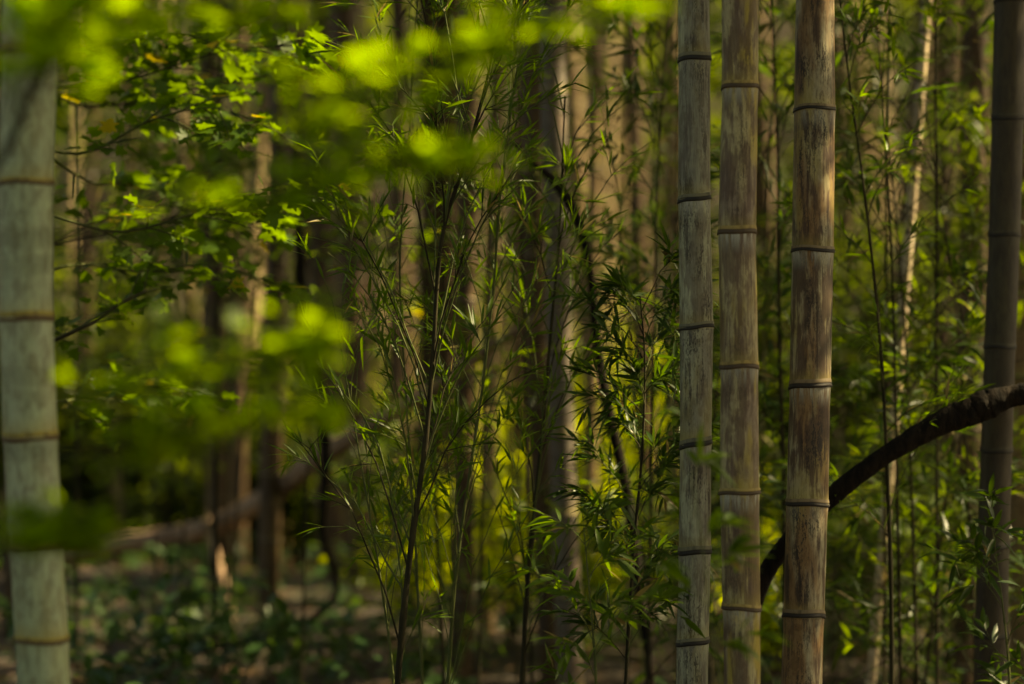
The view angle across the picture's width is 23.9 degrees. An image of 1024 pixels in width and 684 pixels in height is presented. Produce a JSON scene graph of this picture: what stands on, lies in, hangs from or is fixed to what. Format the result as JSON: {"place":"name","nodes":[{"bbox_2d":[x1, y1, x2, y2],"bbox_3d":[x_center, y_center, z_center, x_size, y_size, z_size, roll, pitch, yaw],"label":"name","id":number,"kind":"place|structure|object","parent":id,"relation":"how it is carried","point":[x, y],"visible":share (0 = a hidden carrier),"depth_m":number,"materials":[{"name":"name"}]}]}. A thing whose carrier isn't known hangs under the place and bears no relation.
{"place":"outdoors","nodes":[
{"label":"outdoors","id":0,"kind":"place"},
{"bbox_2d":[0,0,1008,683],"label":"ground","id":1,"kind":"structure","parent":0,"point":[502,674],"depth_m":11.64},
{"bbox_2d":[0,0,70,683],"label":"bamboo","id":2,"kind":"object","parent":1,"relation":"on","point":[29,422],"visible":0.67,"depth_m":4.71,"materials":[{"name":"green plant"}]},
{"bbox_2d":[0,286,139,564],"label":"shrub","id":3,"kind":"object","parent":1,"relation":"on","point":[66,490],"visible":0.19,"depth_m":16.38,"materials":[{"name":"plant"}]},
{"bbox_2d":[0,614,157,683],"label":"ground plant","id":4,"kind":"object","parent":1,"relation":"on","point":[112,635],"visible":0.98,"depth_m":8.16,"materials":[{"name":"green plant"}]},
{"bbox_2d":[78,1,100,567],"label":"bamboo","id":5,"kind":"object","parent":1,"relation":"on","point":[87,168],"visible":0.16,"depth_m":16.91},
{"bbox_2d":[53,44,155,683],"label":"bamboo sapling","id":6,"kind":"object","parent":1,"relation":"on","point":[64,129],"visible":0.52,"depth_m":8.75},
{"bbox_2d":[54,228,180,566],"bbox_3d":[-2.928,0.623,17.579,1.543,3.085,1.503,0,0,-40],"label":"shrub","id":7,"kind":"object","parent":1,"relation":"on","point":[97,360],"visible":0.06,"depth_m":17.40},
{"bbox_2d":[53,39,208,613],"bbox_3d":[-1.577,-0.007,10.169,0.763,2.646,0.500,0,0,-19],"label":"bamboo sapling","id":8,"kind":"object","parent":1,"relation":"on","point":[126,161],"visible":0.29,"depth_m":10.11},
{"bbox_2d":[59,280,253,567],"bbox_3d":[-2.293,0.762,16.425,1.376,2.381,1.612,0,0,-44],"label":"shrub","id":9,"kind":"object","parent":1,"relation":"on","point":[130,481],"visible":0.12,"depth_m":16.35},
{"bbox_2d":[0,0,325,279],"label":"broadleaf sapling","id":10,"kind":"object","parent":1,"relation":"on","point":[207,158],"visible":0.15,"depth_m":8.88,"materials":[{"name":"green plant"}]},
{"bbox_2d":[0,0,354,263],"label":"broadleaf sapling","id":11,"kind":"object","parent":1,"relation":"on","point":[228,247],"visible":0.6,"depth_m":6.88,"materials":[{"name":"green plant"}]},
{"bbox_2d":[110,394,255,568],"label":"shrub","id":12,"kind":"object","parent":1,"relation":"on","point":[195,506],"visible":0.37,"depth_m":15.51,"materials":[{"name":"plant"}]},
{"bbox_2d":[144,555,235,663],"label":"ground plant","id":13,"kind":"object","parent":1,"relation":"on","point":[186,598],"visible":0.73,"depth_m":9.42,"materials":[{"name":"green plant"}]},
{"bbox_2d":[108,579,272,683],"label":"ground plant","id":14,"kind":"object","parent":1,"relation":"on","point":[131,595],"visible":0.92,"depth_m":8.49,"materials":[{"name":"green plant"}]},
{"bbox_2d":[143,616,272,683],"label":"ground plant","id":15,"kind":"object","parent":1,"relation":"on","point":[176,658],"visible":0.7,"depth_m":8.75,"materials":[{"name":"green plant"}]},
{"bbox_2d":[197,0,231,581],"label":"bamboo","id":16,"kind":"object","parent":1,"relation":"on","point":[223,386],"visible":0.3,"depth_m":12.95,"materials":[{"name":"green plant"}]},
{"bbox_2d":[53,28,394,452],"bbox_3d":[-0.960,-0.225,6.696,0.912,3.151,1.352,0,0,-22],"label":"maple tree","id":17,"kind":"object","parent":1,"relation":"on","point":[160,181],"visible":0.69,"depth_m":6.65,"materials":[{"name":"green plant"}]},
{"bbox_2d":[140,0,327,665],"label":"bamboo sapling","id":18,"kind":"object","parent":1,"relation":"on","point":[227,436],"visible":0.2,"depth_m":9.70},
{"bbox_2d":[134,0,339,664],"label":"bare vine","id":19,"kind":"object","parent":1,"relation":"on","point":[299,269],"visible":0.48,"depth_m":9.19,"materials":[{"name":"brown plant"}]},
{"bbox_2d":[230,0,246,571],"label":"bamboo","id":20,"kind":"object","parent":1,"relation":"on","point":[238,387],"visible":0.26,"depth_m":14.16,"materials":[{"name":"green plant"}]},
{"bbox_2d":[230,0,265,531],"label":"bamboo","id":21,"kind":"object","parent":1,"relation":"on","point":[253,178],"visible":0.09,"depth_m":16.76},
{"bbox_2d":[177,592,320,683],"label":"ground plant","id":22,"kind":"object","parent":1,"relation":"on","point":[281,604],"visible":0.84,"depth_m":8.60,"materials":[{"name":"green plant"}]},
{"bbox_2d":[188,362,315,568],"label":"shrub","id":23,"kind":"object","parent":1,"relation":"on","point":[252,482],"visible":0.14,"depth_m":15.12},
{"bbox_2d":[256,0,293,641],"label":"bamboo","id":24,"kind":"object","parent":1,"relation":"on","point":[269,533],"visible":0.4,"depth_m":10.76,"materials":[{"name":"brown plant"}]},
{"bbox_2d":[194,0,369,673],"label":"bamboo sapling","id":25,"kind":"object","parent":1,"relation":"on","point":[241,166],"visible":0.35,"depth_m":9.08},
{"bbox_2d":[185,118,400,683],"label":"bamboo sapling","id":26,"kind":"object","parent":1,"relation":"on","point":[288,369],"visible":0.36,"depth_m":8.45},
{"bbox_2d":[64,309,545,561],"bbox_3d":[-1.153,0.543,10.964,0.465,1.385,5.092,0,0,-32],"label":"fallen trunk","id":27,"kind":"object","parent":1,"relation":"on","point":[292,478],"visible":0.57,"depth_m":10.72,"materials":[{"name":"wood"}]},
{"bbox_2d":[244,611,366,683],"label":"ground plant","id":28,"kind":"object","parent":1,"relation":"on","point":[276,657],"visible":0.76,"depth_m":8.53,"materials":[{"name":"green plant"}]},
{"bbox_2d":[229,300,385,573],"bbox_3d":[-1.480,0.793,16.442,1.299,2.373,1.306,0,0,0],"label":"shrub","id":29,"kind":"object","parent":1,"relation":"on","point":[296,560],"visible":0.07,"depth_m":16.40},
{"bbox_2d":[125,0,509,662],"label":"broadleaf sapling","id":30,"kind":"object","parent":1,"relation":"on","point":[197,168],"visible":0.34,"depth_m":9.58,"materials":[{"name":"green plant"}]},
{"bbox_2d":[306,0,344,577],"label":"bamboo","id":31,"kind":"object","parent":1,"relation":"on","point":[334,516],"visible":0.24,"depth_m":13.44,"materials":[{"name":"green plant"}]},
{"bbox_2d":[246,368,413,569],"bbox_3d":[-1.194,0.843,15.020,1.072,1.371,1.113,0,0,-35],"label":"shrub","id":32,"kind":"object","parent":1,"relation":"on","point":[297,518],"visible":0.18,"depth_m":14.84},
{"bbox_2d":[0,0,678,562],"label":"maple tree","id":33,"kind":"object","parent":1,"relation":"on","point":[62,528],"visible":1,"depth_m":3.00,"materials":[{"name":"green plant"}]},
{"bbox_2d":[329,0,373,588],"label":"bamboo","id":34,"kind":"object","parent":1,"relation":"on","point":[348,17],"visible":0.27,"depth_m":12.94,"materials":[{"name":"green plant"}]},
{"bbox_2d":[358,0,380,405],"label":"bamboo","id":35,"kind":"object","parent":1,"relation":"on","point":[363,25],"visible":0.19,"depth_m":21.28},
{"bbox_2d":[287,232,482,683],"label":"bamboo sapling","id":36,"kind":"object","parent":1,"relation":"on","point":[372,393],"visible":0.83,"depth_m":5.90,"materials":[{"name":"green plant"}]},
{"bbox_2d":[388,0,406,576],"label":"bamboo","id":37,"kind":"object","parent":1,"relation":"on","point":[397,368],"visible":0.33,"depth_m":12.76,"materials":[{"name":"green plant"}]},
{"bbox_2d":[318,454,479,634],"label":"shrub","id":38,"kind":"object","parent":1,"relation":"on","point":[376,581],"visible":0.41,"depth_m":10.51,"materials":[{"name":"green plant"}]},
{"bbox_2d":[304,0,532,683],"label":"bamboo sapling","id":39,"kind":"object","parent":1,"relation":"on","point":[375,227],"visible":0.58,"depth_m":6.19,"materials":[{"name":"green plant"}]},
{"bbox_2d":[334,407,504,678],"bbox_3d":[-0.342,0.785,8.832,0.640,1.140,0.558,0,0,0],"label":"bamboo sapling","id":40,"kind":"object","parent":1,"relation":"on","point":[416,634],"visible":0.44,"depth_m":8.79,"materials":[{"name":"green plant"}]},
{"bbox_2d":[261,0,591,683],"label":"bamboo sapling","id":41,"kind":"object","parent":1,"relation":"on","point":[448,202],"visible":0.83,"depth_m":5.74,"materials":[{"name":"green plant"}]},
{"bbox_2d":[325,0,540,679],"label":"bamboo sapling","id":42,"kind":"object","parent":1,"relation":"on","point":[456,334],"visible":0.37,"depth_m":8.55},
{"bbox_2d":[408,0,478,574],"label":"tree","id":43,"kind":"object","parent":1,"relation":"on","point":[427,185],"visible":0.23,"depth_m":13.48,"materials":[{"name":"brown plant"}]},
{"bbox_2d":[363,502,547,683],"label":"bamboo sapling","id":44,"kind":"object","parent":1,"relation":"on","point":[507,617],"visible":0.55,"depth_m":8.61,"materials":[{"name":"green plant"}]},
{"bbox_2d":[452,0,479,677],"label":"bamboo","id":45,"kind":"object","parent":1,"relation":"on","point":[467,665],"visible":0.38,"depth_m":9.56,"materials":[{"name":"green plant"}]},
{"bbox_2d":[334,0,617,683],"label":"bamboo sapling","id":46,"kind":"object","parent":1,"relation":"on","point":[531,590],"visible":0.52,"depth_m":7.07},
{"bbox_2d":[326,0,630,683],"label":"bamboo sapling","id":47,"kind":"object","parent":1,"relation":"on","point":[492,288],"visible":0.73,"depth_m":6.04,"materials":[{"name":"green plant"}]},
{"bbox_2d":[381,0,579,683],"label":"bamboo sapling","id":48,"kind":"object","parent":1,"relation":"on","point":[492,330],"visible":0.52,"depth_m":7.70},
{"bbox_2d":[481,0,505,634],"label":"bamboo","id":49,"kind":"object","parent":1,"relation":"on","point":[489,613],"visible":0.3,"depth_m":10.57,"materials":[{"name":"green plant"}]},
{"bbox_2d":[0,0,993,364],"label":"woods","id":50,"kind":"object","parent":1,"relation":"on","point":[906,42],"visible":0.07,"depth_m":33.58,"materials":[{"name":"green plant"}]},
{"bbox_2d":[0,556,1008,683],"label":"leaf litter","id":51,"kind":"object","parent":1,"relation":"on","point":[273,679],"visible":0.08,"depth_m":10.16,"materials":[{"name":"plant"}]},
{"bbox_2d":[0,524,1015,683],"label":"ground cover","id":52,"kind":"object","parent":1,"relation":"on","point":[326,667],"visible":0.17,"depth_m":9.58,"materials":[{"name":"green plant"}]},
{"bbox_2d":[354,1,677,683],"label":"bamboo sapling","id":53,"kind":"object","parent":1,"relation":"on","point":[632,277],"visible":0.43,"depth_m":7.59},
{"bbox_2d":[508,31,525,572],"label":"bamboo","id":54,"kind":"object","parent":1,"relation":"on","point":[517,382],"visible":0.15,"depth_m":17.28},
{"bbox_2d":[401,77,633,683],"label":"bamboo sapling","id":55,"kind":"object","parent":1,"relation":"on","point":[542,559],"visible":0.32,"depth_m":9.16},
{"bbox_2d":[440,461,617,639],"bbox_3d":[0.075,0.851,10.274,0.754,0.831,0.616,0,0,0],"label":"shrub","id":56,"kind":"object","parent":1,"relation":"on","point":[491,552],"visible":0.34,"depth_m":10.19,"materials":[{"name":"green plant"}]},
{"bbox_2d":[520,0,556,683],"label":"bamboo","id":57,"kind":"object","parent":1,"relation":"on","point":[546,623],"visible":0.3,"depth_m":9.25,"materials":[{"name":"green plant"}]},
{"bbox_2d":[417,0,660,683],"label":"bamboo sapling","id":58,"kind":"object","parent":1,"relation":"on","point":[566,165],"visible":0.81,"depth_m":6.28,"materials":[{"name":"green plant"}]},
{"bbox_2d":[539,0,583,683],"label":"bamboo","id":59,"kind":"object","parent":1,"relation":"on","point":[556,448],"visible":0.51,"depth_m":8.56,"materials":[{"name":"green plant"}]},
{"bbox_2d":[564,0,600,567],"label":"bamboo","id":60,"kind":"object","parent":1,"relation":"on","point":[575,99],"visible":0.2,"depth_m":17.73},
{"bbox_2d":[511,143,654,683],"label":"bare vine","id":61,"kind":"object","parent":1,"relation":"on","point":[618,454],"visible":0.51,"depth_m":7.49,"materials":[{"name":"brown plant"}]},
{"bbox_2d":[583,1,602,629],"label":"bamboo","id":62,"kind":"object","parent":1,"relation":"on","point":[594,183],"visible":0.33,"depth_m":10.97,"materials":[{"name":"brown plant"}]},
{"bbox_2d":[482,461,705,683],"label":"bamboo sapling","id":63,"kind":"object","parent":1,"relation":"on","point":[604,546],"visible":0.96,"depth_m":5.50,"materials":[{"name":"green plant"}]},
{"bbox_2d":[598,1,616,436],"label":"bamboo","id":64,"kind":"object","parent":1,"relation":"on","point":[605,172],"visible":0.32,"depth_m":22.09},
{"bbox_2d":[519,0,721,644],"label":"bamboo sapling","id":65,"kind":"object","parent":1,"relation":"on","point":[653,106],"visible":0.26,"depth_m":8.99,"materials":[{"name":"green plant"}]},
{"bbox_2d":[529,221,721,683],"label":"bamboo sapling","id":66,"kind":"object","parent":1,"relation":"on","point":[618,287],"visible":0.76,"depth_m":5.96,"materials":[{"name":"green plant"}]},
{"bbox_2d":[486,0,790,683],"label":"bamboo sapling","id":67,"kind":"object","parent":1,"relation":"on","point":[609,248],"visible":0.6,"depth_m":7.02,"materials":[{"name":"green plant"}]},
{"bbox_2d":[623,1,656,550],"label":"bamboo","id":68,"kind":"object","parent":1,"relation":"on","point":[638,140],"visible":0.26,"depth_m":16.16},
{"bbox_2d":[516,160,763,663],"bbox_3d":[0.529,0.275,9.713,1.081,2.061,0.592,0,0,0],"label":"bamboo sapling","id":69,"kind":"object","parent":1,"relation":"on","point":[605,271],"visible":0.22,"depth_m":9.72,"materials":[{"name":"green plant"}]},
{"bbox_2d":[499,0,787,647],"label":"bamboo sapling","id":70,"kind":"object","parent":1,"relation":"on","point":[578,40],"visible":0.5,"depth_m":8.15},
{"bbox_2d":[537,1,790,683],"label":"bamboo sapling","id":71,"kind":"object","parent":1,"relation":"on","point":[619,198],"visible":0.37,"depth_m":7.92,"materials":[{"name":"green plant"}]},
{"bbox_2d":[542,1,792,683],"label":"bamboo sapling","id":72,"kind":"object","parent":1,"relation":"on","point":[613,580],"visible":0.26,"depth_m":8.23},
{"bbox_2d":[663,0,679,551],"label":"bamboo","id":73,"kind":"object","parent":1,"relation":"on","point":[671,19],"visible":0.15,"depth_m":13.56,"materials":[{"name":"brown plant"}]},
{"bbox_2d":[675,0,714,683],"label":"bamboo","id":74,"kind":"object","parent":1,"relation":"on","point":[696,321],"visible":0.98,"depth_m":5.75,"materials":[{"name":"grey plant"}]},
{"bbox_2d":[627,423,791,683],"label":"bamboo sapling","id":75,"kind":"object","parent":1,"relation":"on","point":[709,459],"visible":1,"depth_m":4.59,"materials":[{"name":"green plant"}]},
{"bbox_2d":[583,0,885,634],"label":"bamboo sapling","id":76,"kind":"object","parent":1,"relation":"on","point":[715,156],"visible":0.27,"depth_m":7.16,"materials":[{"name":"green plant"}]},
{"bbox_2d":[717,0,761,683],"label":"bamboo","id":77,"kind":"object","parent":1,"relation":"on","point":[739,367],"visible":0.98,"depth_m":5.48,"materials":[{"name":"brown plant"}]},
{"bbox_2d":[639,0,877,567],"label":"bamboo sapling","id":78,"kind":"object","parent":1,"relation":"on","point":[776,11],"visible":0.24,"depth_m":8.03,"materials":[{"name":"green plant"}]},
{"bbox_2d":[757,1,783,572],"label":"bamboo","id":79,"kind":"object","parent":1,"relation":"on","point":[763,84],"visible":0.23,"depth_m":17.59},
{"bbox_2d":[711,17,899,677],"bbox_3d":[1.069,0.020,9.271,0.864,2.664,0.648,0,0,17],"label":"bamboo sapling","id":80,"kind":"object","parent":1,"relation":"on","point":[769,273],"visible":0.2,"depth_m":9.33,"materials":[{"name":"green plant"}]},
{"bbox_2d":[781,0,836,683],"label":"bamboo","id":81,"kind":"object","parent":1,"relation":"on","point":[812,251],"visible":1,"depth_m":5.76,"materials":[{"name":"brown plant"}]},
{"bbox_2d":[756,201,867,537],"bbox_3d":[1.782,0.349,15.595,1.139,2.683,1.178,0,0,32],"label":"shrub","id":82,"kind":"object","parent":1,"relation":"on","point":[772,393],"visible":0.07,"depth_m":15.48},
{"bbox_2d":[710,0,935,683],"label":"bamboo sapling","id":83,"kind":"object","parent":1,"relation":"on","point":[781,442],"visible":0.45,"depth_m":6.99,"materials":[{"name":"green plant"}]},
{"bbox_2d":[756,0,929,683],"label":"bamboo sapling","id":84,"kind":"object","parent":1,"relation":"on","point":[857,67],"visible":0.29,"depth_m":8.75,"materials":[{"name":"green plant"}]},
{"bbox_2d":[758,191,933,534],"bbox_3d":[2.127,0.267,15.519,1.272,2.804,1.165,0,0,0],"label":"shrub","id":85,"kind":"object","parent":1,"relation":"on","point":[847,428],"visible":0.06,"depth_m":15.43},
{"bbox_2d":[757,1,949,662],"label":"bamboo sapling","id":86,"kind":"object","parent":1,"relation":"on","point":[852,270],"visible":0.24,"depth_m":9.64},
{"bbox_2d":[712,0,1020,683],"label":"bamboo sapling","id":87,"kind":"object","parent":1,"relation":"on","point":[764,448],"visible":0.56,"depth_m":7.17,"materials":[{"name":"green plant"}]},
{"bbox_2d":[758,0,974,683],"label":"bamboo sapling","id":88,"kind":"object","parent":1,"relation":"on","point":[849,117],"visible":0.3,"depth_m":9.00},
{"bbox_2d":[771,0,994,683],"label":"bamboo sapling","id":89,"kind":"object","parent":1,"relation":"on","point":[877,307],"visible":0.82,"depth_m":6.34,"materials":[{"name":"green plant"}]},
{"bbox_2d":[779,54,992,683],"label":"bamboo sapling","id":90,"kind":"object","parent":1,"relation":"on","point":[981,191],"visible":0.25,"depth_m":8.65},
{"bbox_2d":[759,0,1023,683],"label":"bamboo sapling","id":91,"kind":"object","parent":1,"relation":"on","point":[958,360],"visible":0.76,"depth_m":6.74,"materials":[{"name":"green plant"}]},
{"bbox_2d":[760,383,1023,606],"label":"dead branch","id":92,"kind":"object","parent":1,"relation":"on","point":[978,407],"visible":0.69,"depth_m":6.16,"materials":[{"name":"wood"}]},
{"bbox_2d":[831,201,957,525],"bbox_3d":[2.392,0.297,14.425,1.062,2.293,1.240,0,0,0],"label":"shrub","id":93,"kind":"object","parent":1,"relation":"on","point":[877,386],"visible":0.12,"depth_m":14.39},
{"bbox_2d":[857,0,938,649],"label":"bamboo","id":94,"kind":"object","parent":1,"relation":"on","point":[904,191],"visible":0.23,"depth_m":10.16,"materials":[{"name":"beige plant"}]},
{"bbox_2d":[866,0,931,683],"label":"bamboo","id":95,"kind":"object","parent":1,"relation":"on","point":[911,200],"visible":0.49,"depth_m":7.59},
{"bbox_2d":[781,0,1023,683],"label":"bamboo sapling","id":96,"kind":"object","parent":1,"relation":"on","point":[931,12],"visible":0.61,"depth_m":7.05,"materials":[{"name":"plant"}]},
{"bbox_2d":[826,0,992,682],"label":"bamboo sapling","id":97,"kind":"object","parent":1,"relation":"on","point":[869,305],"visible":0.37,"depth_m":8.72,"materials":[{"name":"green plant"}]},
{"bbox_2d":[834,0,993,682],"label":"bamboo sapling","id":98,"kind":"object","parent":1,"relation":"on","point":[949,42],"visible":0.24,"depth_m":9.29,"materials":[{"name":"green plant"}]},
{"bbox_2d":[825,62,1023,683],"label":"bamboo sapling","id":99,"kind":"object","parent":1,"relation":"on","point":[911,482],"visible":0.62,"depth_m":7.00,"materials":[{"name":"green plant"}]},
{"bbox_2d":[827,100,1023,683],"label":"bamboo sapling","id":100,"kind":"object","parent":1,"relation":"on","point":[923,507],"visible":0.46,"depth_m":7.35,"materials":[{"name":"plant"}]},
{"bbox_2d":[829,66,1023,683],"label":"bamboo sapling","id":101,"kind":"object","parent":1,"relation":"on","point":[967,528],"visible":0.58,"depth_m":7.09,"materials":[{"name":"plant"}]},
{"bbox_2d":[851,466,1023,683],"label":"bamboo sapling","id":102,"kind":"object","parent":1,"relation":"on","point":[941,639],"visible":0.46,"depth_m":7.65,"materials":[{"name":"green plant"}]},
{"bbox_2d":[856,0,1023,591],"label":"bamboo sapling","id":103,"kind":"object","parent":1,"relation":"on","point":[987,141],"visible":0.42,"depth_m":7.85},
{"bbox_2d":[857,0,1023,655],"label":"bamboo sapling","id":104,"kind":"object","parent":1,"relation":"on","point":[967,170],"visible":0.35,"depth_m":7.50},
{"bbox_2d":[937,0,952,574],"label":"bamboo","id":105,"kind":"object","parent":1,"relation":"on","point":[942,72],"visible":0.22,"depth_m":13.36,"materials":[{"name":"brown plant"}]},
{"bbox_2d":[913,473,1023,683],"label":"bamboo sapling","id":106,"kind":"object","parent":1,"relation":"on","point":[977,561],"visible":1,"depth_m":6.10,"materials":[{"name":"green plant"}]},
{"bbox_2d":[949,0,989,683],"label":"bamboo","id":107,"kind":"object","parent":1,"relation":"on","point":[959,661],"visible":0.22,"depth_m":8.96,"materials":[{"name":"brown plant"}]},
{"bbox_2d":[973,0,1023,683],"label":"bamboo","id":108,"kind":"object","parent":1,"relation":"on","point":[1004,235],"visible":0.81,"depth_m":6.46,"materials":[{"name":"brown plant"}]},
{"bbox_2d":[1009,133,1023,683],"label":"bamboo","id":109,"kind":"object","parent":1,"relation":"on","point":[1017,512],"visible":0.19,"depth_m":7.96,"materials":[{"name":"brown plant"}]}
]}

